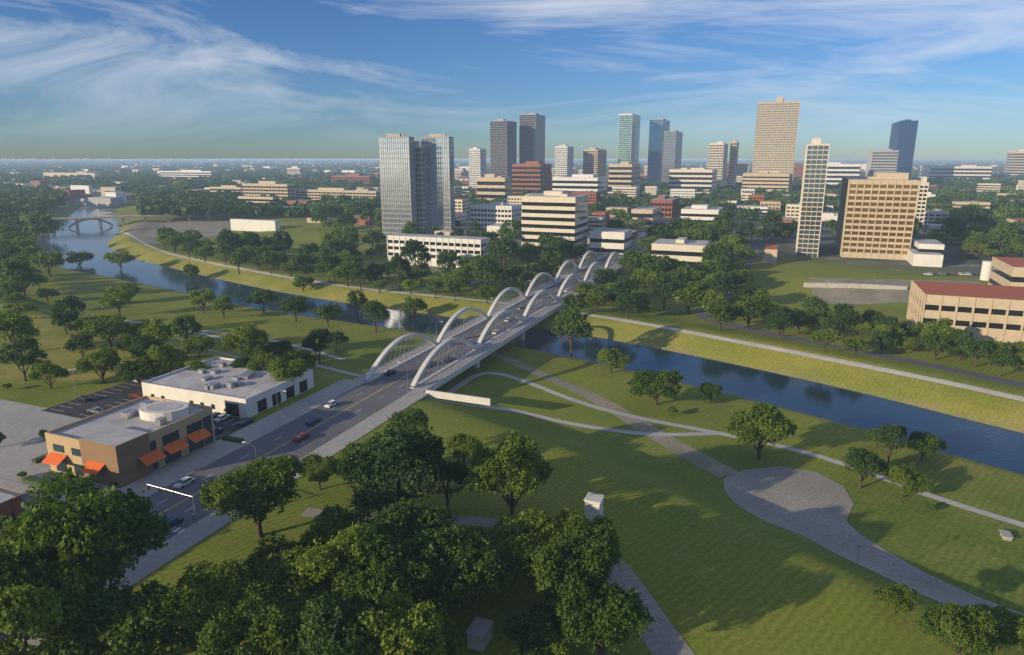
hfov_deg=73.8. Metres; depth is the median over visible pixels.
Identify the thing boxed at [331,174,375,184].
brick block
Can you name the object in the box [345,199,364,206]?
tree
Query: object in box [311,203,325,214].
tree
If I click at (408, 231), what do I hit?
tree
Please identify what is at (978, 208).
tree
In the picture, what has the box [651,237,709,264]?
low bank building
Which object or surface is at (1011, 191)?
tree
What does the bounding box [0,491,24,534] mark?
brick building
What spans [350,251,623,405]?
street bridge
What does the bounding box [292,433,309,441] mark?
car
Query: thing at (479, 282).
road
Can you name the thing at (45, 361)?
tree
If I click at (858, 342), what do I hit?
tree
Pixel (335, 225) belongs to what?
tree
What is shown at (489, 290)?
tree
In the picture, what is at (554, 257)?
tree
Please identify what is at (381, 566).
tree
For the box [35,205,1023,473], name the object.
river water
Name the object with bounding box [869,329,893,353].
tree
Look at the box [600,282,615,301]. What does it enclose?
tree
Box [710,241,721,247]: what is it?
tree
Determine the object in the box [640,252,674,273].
tree
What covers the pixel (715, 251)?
tree
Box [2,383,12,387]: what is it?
tree
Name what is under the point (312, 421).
car
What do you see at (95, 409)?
parked car
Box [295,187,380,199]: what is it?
tan block
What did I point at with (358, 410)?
road
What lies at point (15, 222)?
tree
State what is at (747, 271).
tree
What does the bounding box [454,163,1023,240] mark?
midtown blocks
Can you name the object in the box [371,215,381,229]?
tree
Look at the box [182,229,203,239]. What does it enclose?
tree
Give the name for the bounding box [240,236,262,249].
tree
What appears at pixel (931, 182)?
tree
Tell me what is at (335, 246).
tree
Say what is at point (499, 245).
tree
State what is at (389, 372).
car
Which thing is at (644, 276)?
tree
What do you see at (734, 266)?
tree
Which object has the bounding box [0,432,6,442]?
tree
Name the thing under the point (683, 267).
tree
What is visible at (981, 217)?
tree
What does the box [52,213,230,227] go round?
distant river bridge
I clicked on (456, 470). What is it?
tree
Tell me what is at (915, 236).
tree
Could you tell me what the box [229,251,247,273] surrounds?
tree
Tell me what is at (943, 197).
tree
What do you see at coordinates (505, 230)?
tree
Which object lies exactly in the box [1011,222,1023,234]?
tree
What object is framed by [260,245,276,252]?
tree
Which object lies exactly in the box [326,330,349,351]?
tree
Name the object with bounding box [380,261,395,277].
tree
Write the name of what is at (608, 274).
tree
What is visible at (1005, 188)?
tree
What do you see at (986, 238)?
tree
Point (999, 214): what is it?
tree
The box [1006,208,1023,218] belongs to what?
tree
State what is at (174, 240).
tree
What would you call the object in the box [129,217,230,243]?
dirt lot bank
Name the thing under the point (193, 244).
tree
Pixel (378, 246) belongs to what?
tree
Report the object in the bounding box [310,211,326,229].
tree
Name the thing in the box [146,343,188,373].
tree
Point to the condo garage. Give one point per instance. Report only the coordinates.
(928, 245)
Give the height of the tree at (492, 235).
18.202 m
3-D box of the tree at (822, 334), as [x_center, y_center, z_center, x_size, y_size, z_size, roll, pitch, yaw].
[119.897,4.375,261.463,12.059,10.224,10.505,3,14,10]
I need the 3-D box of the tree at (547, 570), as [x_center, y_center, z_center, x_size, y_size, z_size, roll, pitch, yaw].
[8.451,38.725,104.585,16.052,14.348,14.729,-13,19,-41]
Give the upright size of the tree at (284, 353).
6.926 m
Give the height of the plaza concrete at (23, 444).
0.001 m
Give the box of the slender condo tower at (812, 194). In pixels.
[796,138,829,256]
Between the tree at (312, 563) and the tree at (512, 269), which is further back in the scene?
the tree at (512, 269)
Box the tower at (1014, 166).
[1004,150,1023,176]
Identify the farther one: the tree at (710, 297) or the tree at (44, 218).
the tree at (44, 218)
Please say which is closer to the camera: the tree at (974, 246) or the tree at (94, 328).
the tree at (94, 328)
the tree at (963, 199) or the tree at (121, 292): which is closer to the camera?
the tree at (121, 292)
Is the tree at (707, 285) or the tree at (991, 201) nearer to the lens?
the tree at (707, 285)
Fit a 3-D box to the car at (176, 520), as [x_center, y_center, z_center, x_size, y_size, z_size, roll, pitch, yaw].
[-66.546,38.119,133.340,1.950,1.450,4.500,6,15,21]
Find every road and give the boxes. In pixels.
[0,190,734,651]
[362,262,507,279]
[363,252,591,288]
[695,221,773,317]
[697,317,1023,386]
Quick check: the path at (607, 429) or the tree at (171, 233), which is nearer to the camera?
the path at (607, 429)
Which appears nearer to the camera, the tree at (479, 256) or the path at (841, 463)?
the path at (841, 463)
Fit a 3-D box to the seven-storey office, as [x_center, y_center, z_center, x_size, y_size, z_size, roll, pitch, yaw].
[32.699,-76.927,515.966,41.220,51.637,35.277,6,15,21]
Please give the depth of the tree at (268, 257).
436.14 m
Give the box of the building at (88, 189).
[73,185,93,196]
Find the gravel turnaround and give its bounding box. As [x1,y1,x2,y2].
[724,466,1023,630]
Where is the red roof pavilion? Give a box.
[763,245,777,263]
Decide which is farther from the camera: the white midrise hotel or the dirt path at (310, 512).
the white midrise hotel
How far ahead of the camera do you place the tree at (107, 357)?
213.30 m
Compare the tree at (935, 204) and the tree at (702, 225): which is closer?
the tree at (702, 225)
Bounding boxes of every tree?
[0,209,16,223]
[0,217,27,227]
[0,223,21,240]
[0,228,35,239]
[0,234,32,246]
[0,244,22,260]
[0,253,30,264]
[0,258,36,293]
[0,271,47,295]
[0,282,24,302]
[0,302,38,315]
[0,309,40,352]
[0,334,47,380]
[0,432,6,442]
[0,465,172,641]
[0,558,89,654]
[1,292,24,302]
[2,224,27,232]
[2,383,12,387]
[6,235,40,253]
[13,244,41,255]
[16,471,27,477]
[18,214,38,226]
[25,208,56,238]
[25,363,68,388]
[27,549,126,628]
[28,219,65,237]
[28,249,64,276]
[31,359,54,372]
[34,288,60,301]
[37,429,46,440]
[46,579,205,654]
[49,295,85,321]
[50,310,77,333]
[63,332,95,358]
[65,250,94,264]
[65,314,108,339]
[74,346,120,383]
[77,314,131,346]
[99,283,134,314]
[103,249,135,268]
[114,283,140,295]
[115,332,141,358]
[115,355,159,386]
[120,558,252,654]
[125,320,150,340]
[128,334,163,358]
[141,317,181,342]
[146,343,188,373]
[155,234,172,248]
[156,226,176,234]
[162,230,184,235]
[162,235,184,252]
[169,313,201,351]
[177,234,195,245]
[178,334,217,357]
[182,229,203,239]
[182,245,192,257]
[182,262,199,278]
[184,233,198,244]
[185,239,202,258]
[185,360,210,370]
[187,179,197,183]
[188,288,217,313]
[191,245,215,261]
[194,598,305,654]
[198,237,211,255]
[198,453,306,537]
[211,294,233,317]
[216,226,231,242]
[216,244,233,264]
[217,232,245,251]
[221,322,269,356]
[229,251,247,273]
[230,356,249,367]
[235,553,333,632]
[236,530,310,595]
[237,244,265,263]
[239,229,261,243]
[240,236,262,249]
[240,337,272,357]
[245,349,277,371]
[247,288,278,313]
[248,254,265,270]
[259,251,279,273]
[260,235,274,245]
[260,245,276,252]
[261,633,321,654]
[262,250,289,267]
[265,340,293,358]
[266,357,308,380]
[267,240,282,251]
[271,253,287,268]
[272,230,294,253]
[276,521,377,597]
[278,260,301,276]
[278,295,307,321]
[279,349,310,360]
[284,349,317,368]
[290,590,388,654]
[292,253,319,269]
[292,276,315,291]
[293,588,387,647]
[295,243,314,263]
[298,453,334,489]
[300,503,375,565]
[301,265,313,274]
[301,327,331,363]
[305,242,317,251]
[307,251,325,258]
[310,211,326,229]
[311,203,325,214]
[311,303,342,325]
[313,253,341,281]
[318,240,344,254]
[319,193,334,200]
[319,228,342,245]
[320,220,333,229]
[323,269,344,284]
[326,199,342,203]
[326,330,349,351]
[329,441,395,483]
[331,219,345,228]
[331,237,350,251]
[331,259,361,286]
[331,531,438,610]
[334,203,348,216]
[335,194,352,201]
[336,423,447,516]
[337,250,350,259]
[338,213,356,226]
[340,225,357,234]
[340,255,363,263]
[341,230,360,246]
[344,206,360,214]
[344,245,356,255]
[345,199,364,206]
[346,288,367,313]
[347,587,447,654]
[349,267,372,290]
[357,208,374,226]
[359,497,457,593]
[361,227,381,247]
[361,300,390,331]
[365,248,377,257]
[365,262,385,279]
[368,267,382,280]
[369,279,389,293]
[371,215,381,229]
[371,231,386,242]
[374,208,381,214]
[374,221,381,228]
[374,243,386,256]
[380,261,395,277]
[383,407,432,461]
[385,254,412,288]
[395,608,467,654]
[400,279,421,293]
[401,219,417,232]
[401,229,412,233]
[401,239,431,267]
[401,270,420,287]
[402,295,427,315]
[404,524,526,610]
[411,261,431,283]
[425,279,444,298]
[427,459,469,509]
[431,226,443,230]
[432,270,467,285]
[436,249,457,269]
[436,254,456,270]
[441,276,461,293]
[446,433,483,462]
[448,276,470,295]
[448,283,460,296]
[449,227,464,235]
[455,219,463,226]
[455,255,478,269]
[459,266,478,279]
[465,231,479,236]
[465,429,554,517]
[469,221,481,231]
[469,253,492,283]
[470,257,502,294]
[474,230,498,244]
[476,284,498,303]
[485,236,519,265]
[487,507,559,573]
[494,266,509,288]
[496,219,521,240]
[501,600,565,654]
[508,265,527,282]
[508,281,528,295]
[517,241,541,263]
[517,244,542,266]
[517,270,533,283]
[518,189,531,194]
[521,532,621,604]
[523,638,569,654]
[529,259,549,272]
[529,270,544,286]
[535,250,563,265]
[537,233,564,251]
[537,508,587,539]
[542,240,567,271]
[546,262,560,276]
[549,513,620,573]
[551,303,593,357]
[552,580,654,654]
[556,240,573,265]
[561,293,587,307]
[568,249,583,261]
[572,282,595,297]
[573,244,587,258]
[585,290,606,314]
[587,285,604,309]
[588,207,599,213]
[591,267,616,284]
[596,348,630,372]
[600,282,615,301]
[605,288,618,307]
[607,219,625,228]
[608,287,630,313]
[609,208,624,219]
[610,190,627,199]
[614,197,630,205]
[614,211,631,222]
[614,292,639,316]
[615,274,630,288]
[617,257,642,274]
[618,249,644,272]
[622,282,639,292]
[625,224,634,229]
[626,219,646,228]
[627,367,683,404]
[629,268,660,290]
[630,288,651,304]
[634,304,649,315]
[636,235,663,253]
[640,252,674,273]
[640,287,651,295]
[645,222,677,237]
[648,272,680,310]
[656,231,675,238]
[665,259,698,275]
[665,272,687,297]
[666,406,678,414]
[668,215,683,224]
[669,218,683,225]
[670,269,684,277]
[671,231,687,238]
[672,227,698,239]
[672,287,705,313]
[676,217,700,229]
[682,228,712,242]
[685,268,707,281]
[685,280,704,290]
[692,221,720,240]
[694,259,715,272]
[696,265,709,280]
[699,289,729,319]
[699,382,722,402]
[701,243,729,272]
[701,277,722,291]
[703,271,733,290]
[703,299,739,329]
[704,224,723,241]
[706,272,736,294]
[708,255,731,272]
[709,201,724,206]
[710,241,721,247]
[712,199,737,212]
[712,209,733,234]
[717,233,750,259]
[719,224,734,234]
[724,401,797,459]
[725,263,749,273]
[727,269,753,290]
[728,295,744,301]
[731,195,741,199]
[731,259,746,265]
[731,293,770,329]
[733,244,756,265]
[734,221,755,237]
[734,269,751,286]
[736,205,760,222]
[742,286,772,299]
[743,199,759,204]
[748,229,761,241]
[754,300,781,319]
[755,187,768,192]
[757,226,772,240]
[758,210,784,243]
[764,312,795,339]
[765,197,786,203]
[767,194,782,197]
[770,306,800,336]
[773,222,797,242]
[790,307,817,332]
[800,296,829,326]
[809,328,841,351]
[817,317,835,338]
[822,309,858,329]
[825,219,836,236]
[830,303,860,337]
[838,336,871,354]
[840,446,889,488]
[848,321,873,336]
[862,308,883,334]
[864,428,889,447]
[869,323,906,348]
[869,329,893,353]
[872,423,907,463]
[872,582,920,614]
[876,315,901,331]
[883,464,929,497]
[894,337,918,353]
[900,321,923,337]
[907,430,948,459]
[912,233,921,238]
[913,226,919,234]
[914,216,924,229]
[916,601,999,654]
[918,316,961,338]
[920,330,957,359]
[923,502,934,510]
[926,196,942,202]
[927,178,941,184]
[927,231,950,242]
[929,202,944,206]
[932,217,947,223]
[935,194,950,199]
[939,187,956,192]
[940,189,956,195]
[940,207,953,210]
[940,216,967,244]
[941,199,951,203]
[948,192,967,199]
[948,205,977,218]
[949,226,977,249]
[949,328,976,359]
[954,198,970,200]
[958,203,985,213]
[958,229,987,251]
[958,339,993,366]
[961,237,981,255]
[962,242,989,257]
[963,210,990,223]
[963,603,1023,650]
[968,223,990,234]
[973,179,985,185]
[976,233,999,252]
[976,338,1011,364]
[977,196,999,207]
[982,217,1002,226]
[982,248,999,259]
[983,208,994,215]
[987,220,1021,256]
[988,210,1014,220]
[988,349,1019,375]
[992,205,1017,217]
[994,233,1009,250]
[995,194,1023,207]
[1000,186,1015,190]
[1000,247,1017,256]
[1001,180,1011,185]
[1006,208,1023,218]
[1008,190,1023,194]
[1008,241,1023,257]
[1009,345,1023,357]
[1011,220,1023,227]
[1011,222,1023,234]
[1011,340,1023,353]
[1012,194,1023,198]
[1014,354,1023,366]
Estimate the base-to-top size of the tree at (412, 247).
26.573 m
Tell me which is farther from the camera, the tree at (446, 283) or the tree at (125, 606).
the tree at (446, 283)
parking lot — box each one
[41,368,178,418]
[214,417,254,439]
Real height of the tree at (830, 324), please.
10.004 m
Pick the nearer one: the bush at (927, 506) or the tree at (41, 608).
the tree at (41, 608)
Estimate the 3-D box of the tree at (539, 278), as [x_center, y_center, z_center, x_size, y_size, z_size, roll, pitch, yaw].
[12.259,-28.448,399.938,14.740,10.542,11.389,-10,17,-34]
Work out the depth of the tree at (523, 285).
366.70 m
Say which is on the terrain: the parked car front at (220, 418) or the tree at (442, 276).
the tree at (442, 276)
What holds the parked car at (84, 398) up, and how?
on the parking lot at (113, 397)
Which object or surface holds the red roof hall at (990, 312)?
on the terrain
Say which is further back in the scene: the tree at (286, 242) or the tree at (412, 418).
the tree at (286, 242)
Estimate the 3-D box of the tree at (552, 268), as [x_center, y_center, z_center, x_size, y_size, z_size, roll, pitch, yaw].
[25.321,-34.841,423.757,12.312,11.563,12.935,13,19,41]
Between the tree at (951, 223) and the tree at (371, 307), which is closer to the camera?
the tree at (371, 307)
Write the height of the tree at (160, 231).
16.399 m
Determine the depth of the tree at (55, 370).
209.79 m
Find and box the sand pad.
[808,277,980,304]
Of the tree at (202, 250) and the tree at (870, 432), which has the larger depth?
the tree at (202, 250)
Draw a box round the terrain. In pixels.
[0,159,1023,654]
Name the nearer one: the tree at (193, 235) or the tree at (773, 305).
the tree at (773, 305)
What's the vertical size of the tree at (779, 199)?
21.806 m
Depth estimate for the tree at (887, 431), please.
173.30 m
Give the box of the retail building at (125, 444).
[42,395,215,487]
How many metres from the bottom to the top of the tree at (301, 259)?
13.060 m
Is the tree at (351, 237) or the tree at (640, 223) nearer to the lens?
the tree at (351, 237)
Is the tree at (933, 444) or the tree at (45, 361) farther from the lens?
the tree at (45, 361)
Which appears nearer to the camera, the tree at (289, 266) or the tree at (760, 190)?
the tree at (289, 266)
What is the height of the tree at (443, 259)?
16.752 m
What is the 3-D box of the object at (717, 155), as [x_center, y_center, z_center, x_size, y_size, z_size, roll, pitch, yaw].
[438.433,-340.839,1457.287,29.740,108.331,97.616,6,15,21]
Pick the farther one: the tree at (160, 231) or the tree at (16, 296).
the tree at (160, 231)
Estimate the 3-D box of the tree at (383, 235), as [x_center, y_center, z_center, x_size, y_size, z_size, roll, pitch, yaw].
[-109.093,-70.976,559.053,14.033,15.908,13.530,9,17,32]
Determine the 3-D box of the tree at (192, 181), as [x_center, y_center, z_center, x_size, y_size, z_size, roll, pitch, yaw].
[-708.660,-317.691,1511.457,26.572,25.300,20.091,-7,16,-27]
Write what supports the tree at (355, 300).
on the terrain
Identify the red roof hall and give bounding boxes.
[906,280,1023,343]
[988,257,1023,286]
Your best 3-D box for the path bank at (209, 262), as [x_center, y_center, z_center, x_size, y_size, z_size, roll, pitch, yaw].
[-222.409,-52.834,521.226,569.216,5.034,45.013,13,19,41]
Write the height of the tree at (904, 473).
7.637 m
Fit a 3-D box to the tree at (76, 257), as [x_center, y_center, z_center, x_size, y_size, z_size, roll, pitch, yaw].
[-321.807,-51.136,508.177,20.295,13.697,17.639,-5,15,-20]
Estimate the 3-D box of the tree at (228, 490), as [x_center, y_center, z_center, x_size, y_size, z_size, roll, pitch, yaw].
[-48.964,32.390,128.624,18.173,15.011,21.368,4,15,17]
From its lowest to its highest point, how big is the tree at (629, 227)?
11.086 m
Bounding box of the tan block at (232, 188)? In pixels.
[210,185,241,192]
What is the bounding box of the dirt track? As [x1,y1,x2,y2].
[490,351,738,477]
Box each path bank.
[118,231,505,303]
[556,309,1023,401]
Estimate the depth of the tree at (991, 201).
821.79 m
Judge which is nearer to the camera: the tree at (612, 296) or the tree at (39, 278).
the tree at (612, 296)
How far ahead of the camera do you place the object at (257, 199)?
940.26 m
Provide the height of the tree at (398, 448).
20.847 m
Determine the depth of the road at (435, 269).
471.77 m
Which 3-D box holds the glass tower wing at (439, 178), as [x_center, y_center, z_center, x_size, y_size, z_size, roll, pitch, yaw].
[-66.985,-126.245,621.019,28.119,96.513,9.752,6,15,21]
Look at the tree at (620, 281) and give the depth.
366.78 m
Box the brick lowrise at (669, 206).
[650,195,678,217]
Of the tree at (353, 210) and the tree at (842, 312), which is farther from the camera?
the tree at (353, 210)
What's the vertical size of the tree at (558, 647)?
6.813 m
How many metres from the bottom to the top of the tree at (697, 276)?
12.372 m
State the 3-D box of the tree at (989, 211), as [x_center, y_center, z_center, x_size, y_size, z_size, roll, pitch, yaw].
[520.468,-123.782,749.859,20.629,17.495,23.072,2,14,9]
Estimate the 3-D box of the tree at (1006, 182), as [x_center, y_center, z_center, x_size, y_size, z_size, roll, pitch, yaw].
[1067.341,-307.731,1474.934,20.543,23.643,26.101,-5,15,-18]
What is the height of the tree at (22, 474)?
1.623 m
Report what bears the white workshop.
on the terrain
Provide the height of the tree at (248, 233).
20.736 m
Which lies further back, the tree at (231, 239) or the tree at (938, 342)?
the tree at (231, 239)
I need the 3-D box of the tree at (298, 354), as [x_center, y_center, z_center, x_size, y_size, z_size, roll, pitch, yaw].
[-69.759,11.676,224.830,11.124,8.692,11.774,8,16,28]
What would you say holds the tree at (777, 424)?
on the terrain
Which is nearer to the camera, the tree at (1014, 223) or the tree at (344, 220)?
the tree at (1014, 223)
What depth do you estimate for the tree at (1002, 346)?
247.79 m
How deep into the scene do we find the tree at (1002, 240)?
506.45 m
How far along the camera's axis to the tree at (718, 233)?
521.34 m
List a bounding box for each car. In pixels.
[75,395,91,401]
[87,406,103,413]
[129,392,142,397]
[167,516,183,529]
[173,476,195,488]
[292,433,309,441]
[305,417,320,425]
[324,400,338,407]
[384,369,395,375]
[444,356,453,361]
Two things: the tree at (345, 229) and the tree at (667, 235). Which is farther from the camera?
the tree at (345, 229)
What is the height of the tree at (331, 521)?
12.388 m
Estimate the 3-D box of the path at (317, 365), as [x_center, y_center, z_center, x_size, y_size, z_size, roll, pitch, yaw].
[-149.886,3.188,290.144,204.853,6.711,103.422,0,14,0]
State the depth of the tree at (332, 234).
523.16 m
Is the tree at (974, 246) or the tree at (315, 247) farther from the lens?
the tree at (315, 247)
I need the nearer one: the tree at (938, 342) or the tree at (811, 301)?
the tree at (938, 342)
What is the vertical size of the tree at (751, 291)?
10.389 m
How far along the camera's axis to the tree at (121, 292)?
335.30 m
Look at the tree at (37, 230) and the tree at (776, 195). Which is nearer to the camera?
the tree at (37, 230)
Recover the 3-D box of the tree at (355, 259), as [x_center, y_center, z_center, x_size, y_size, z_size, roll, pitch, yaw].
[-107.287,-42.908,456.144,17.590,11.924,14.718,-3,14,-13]
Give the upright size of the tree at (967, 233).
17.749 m
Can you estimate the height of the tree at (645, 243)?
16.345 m
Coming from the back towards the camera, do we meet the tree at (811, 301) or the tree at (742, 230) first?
the tree at (742, 230)
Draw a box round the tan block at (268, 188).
[242,181,295,199]
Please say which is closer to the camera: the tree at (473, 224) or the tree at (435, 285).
the tree at (435, 285)
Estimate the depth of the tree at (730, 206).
739.26 m
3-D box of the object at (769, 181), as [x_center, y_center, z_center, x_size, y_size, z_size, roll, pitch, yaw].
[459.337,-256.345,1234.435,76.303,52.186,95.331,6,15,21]
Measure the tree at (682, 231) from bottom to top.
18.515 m
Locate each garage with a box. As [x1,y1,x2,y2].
[387,233,489,267]
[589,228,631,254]
[911,239,944,253]
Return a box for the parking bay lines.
[54,374,239,438]
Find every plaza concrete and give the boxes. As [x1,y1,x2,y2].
[0,399,80,481]
[19,471,119,494]
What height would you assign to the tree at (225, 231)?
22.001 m
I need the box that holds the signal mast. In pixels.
[146,484,196,524]
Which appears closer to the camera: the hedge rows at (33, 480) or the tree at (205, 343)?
the hedge rows at (33, 480)
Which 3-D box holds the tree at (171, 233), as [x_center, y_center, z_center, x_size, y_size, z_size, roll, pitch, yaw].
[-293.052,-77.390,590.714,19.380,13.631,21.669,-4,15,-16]
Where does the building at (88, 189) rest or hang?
on the terrain
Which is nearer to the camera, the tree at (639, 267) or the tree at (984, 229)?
the tree at (639, 267)
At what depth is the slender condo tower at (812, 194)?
486.13 m
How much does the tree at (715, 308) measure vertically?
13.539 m
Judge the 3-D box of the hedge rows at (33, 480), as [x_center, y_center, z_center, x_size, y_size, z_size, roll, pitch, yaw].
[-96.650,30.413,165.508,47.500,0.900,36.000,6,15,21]
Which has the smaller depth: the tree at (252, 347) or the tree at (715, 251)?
the tree at (252, 347)
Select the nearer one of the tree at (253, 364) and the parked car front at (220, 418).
the parked car front at (220, 418)
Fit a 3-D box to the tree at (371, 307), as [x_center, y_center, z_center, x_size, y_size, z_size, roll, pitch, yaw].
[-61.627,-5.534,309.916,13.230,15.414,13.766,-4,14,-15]
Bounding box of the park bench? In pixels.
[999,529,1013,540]
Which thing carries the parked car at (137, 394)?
on the parking lot at (113, 397)
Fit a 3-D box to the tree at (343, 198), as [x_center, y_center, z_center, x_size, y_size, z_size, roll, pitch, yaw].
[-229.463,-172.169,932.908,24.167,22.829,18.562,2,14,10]
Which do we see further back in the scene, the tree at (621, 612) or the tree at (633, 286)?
the tree at (633, 286)
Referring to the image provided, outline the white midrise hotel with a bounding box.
[470,202,521,232]
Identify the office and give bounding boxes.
[521,190,588,256]
[906,248,943,266]
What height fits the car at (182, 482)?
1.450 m
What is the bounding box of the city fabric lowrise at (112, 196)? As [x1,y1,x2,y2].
[1,161,1004,245]
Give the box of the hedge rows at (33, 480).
[22,435,243,495]
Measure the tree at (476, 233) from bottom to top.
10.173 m
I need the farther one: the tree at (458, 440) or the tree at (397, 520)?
the tree at (458, 440)
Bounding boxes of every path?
[0,305,361,376]
[189,330,344,359]
[208,349,238,357]
[300,507,447,521]
[424,397,721,435]
[447,372,1023,527]
[448,516,694,654]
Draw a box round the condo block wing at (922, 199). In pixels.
[915,176,928,231]
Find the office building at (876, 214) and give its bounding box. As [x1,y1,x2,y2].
[835,172,919,259]
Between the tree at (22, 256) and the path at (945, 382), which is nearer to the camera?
the path at (945, 382)
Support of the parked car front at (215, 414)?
on the parking lot at (228, 426)
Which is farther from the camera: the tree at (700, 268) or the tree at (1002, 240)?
the tree at (1002, 240)
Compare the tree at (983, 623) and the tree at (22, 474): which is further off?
the tree at (22, 474)
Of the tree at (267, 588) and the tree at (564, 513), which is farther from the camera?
the tree at (564, 513)
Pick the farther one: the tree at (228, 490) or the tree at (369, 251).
the tree at (369, 251)
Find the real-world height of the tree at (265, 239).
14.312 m
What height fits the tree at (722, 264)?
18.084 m
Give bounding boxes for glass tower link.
[414,141,426,232]
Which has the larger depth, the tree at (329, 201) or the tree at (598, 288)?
the tree at (329, 201)
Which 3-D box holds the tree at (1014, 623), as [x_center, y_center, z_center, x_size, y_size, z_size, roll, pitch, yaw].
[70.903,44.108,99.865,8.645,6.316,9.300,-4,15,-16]
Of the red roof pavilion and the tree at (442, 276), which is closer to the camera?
the tree at (442, 276)
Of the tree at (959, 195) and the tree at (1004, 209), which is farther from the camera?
the tree at (959, 195)
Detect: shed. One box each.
[230,218,279,230]
[465,616,493,651]
[584,492,604,521]
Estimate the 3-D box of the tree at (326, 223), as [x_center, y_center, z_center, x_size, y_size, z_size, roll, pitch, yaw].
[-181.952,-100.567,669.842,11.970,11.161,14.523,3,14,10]
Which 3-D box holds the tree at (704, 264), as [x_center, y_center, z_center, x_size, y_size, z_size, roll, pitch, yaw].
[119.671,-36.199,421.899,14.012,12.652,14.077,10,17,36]
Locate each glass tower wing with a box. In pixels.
[378,134,416,234]
[421,134,454,234]
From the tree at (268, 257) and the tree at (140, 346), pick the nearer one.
the tree at (140, 346)
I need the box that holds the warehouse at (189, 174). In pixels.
[159,170,216,178]
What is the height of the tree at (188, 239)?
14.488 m
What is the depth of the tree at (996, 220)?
629.79 m
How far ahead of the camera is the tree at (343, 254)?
473.13 m
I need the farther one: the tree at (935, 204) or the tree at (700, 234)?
the tree at (935, 204)
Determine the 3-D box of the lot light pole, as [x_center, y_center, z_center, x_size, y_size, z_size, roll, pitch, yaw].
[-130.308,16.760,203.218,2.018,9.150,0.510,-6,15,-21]
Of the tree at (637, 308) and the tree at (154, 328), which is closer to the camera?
the tree at (154, 328)
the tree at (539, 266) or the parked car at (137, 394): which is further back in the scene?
the tree at (539, 266)
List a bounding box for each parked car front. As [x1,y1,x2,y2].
[213,412,222,420]
[213,414,230,421]
[214,427,223,433]
[237,417,253,425]
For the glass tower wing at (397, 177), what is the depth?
602.58 m
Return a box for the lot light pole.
[68,369,76,397]
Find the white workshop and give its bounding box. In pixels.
[141,356,313,417]
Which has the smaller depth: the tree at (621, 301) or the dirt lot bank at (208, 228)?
the tree at (621, 301)
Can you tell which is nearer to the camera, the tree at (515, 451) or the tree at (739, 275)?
the tree at (515, 451)
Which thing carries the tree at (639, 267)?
on the terrain
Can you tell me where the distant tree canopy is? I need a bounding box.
[0,158,1023,216]
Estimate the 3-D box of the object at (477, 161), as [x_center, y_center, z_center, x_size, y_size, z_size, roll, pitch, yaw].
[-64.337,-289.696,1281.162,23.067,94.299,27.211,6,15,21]
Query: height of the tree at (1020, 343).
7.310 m
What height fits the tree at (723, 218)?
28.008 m
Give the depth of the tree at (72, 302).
284.28 m
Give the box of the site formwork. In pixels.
[803,261,991,289]
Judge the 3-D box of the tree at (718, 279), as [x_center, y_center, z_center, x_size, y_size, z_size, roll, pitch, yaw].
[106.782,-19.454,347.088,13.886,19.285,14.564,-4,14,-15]
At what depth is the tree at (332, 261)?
406.21 m
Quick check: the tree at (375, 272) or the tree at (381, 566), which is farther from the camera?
the tree at (375, 272)
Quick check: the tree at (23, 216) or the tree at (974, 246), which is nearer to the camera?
the tree at (974, 246)

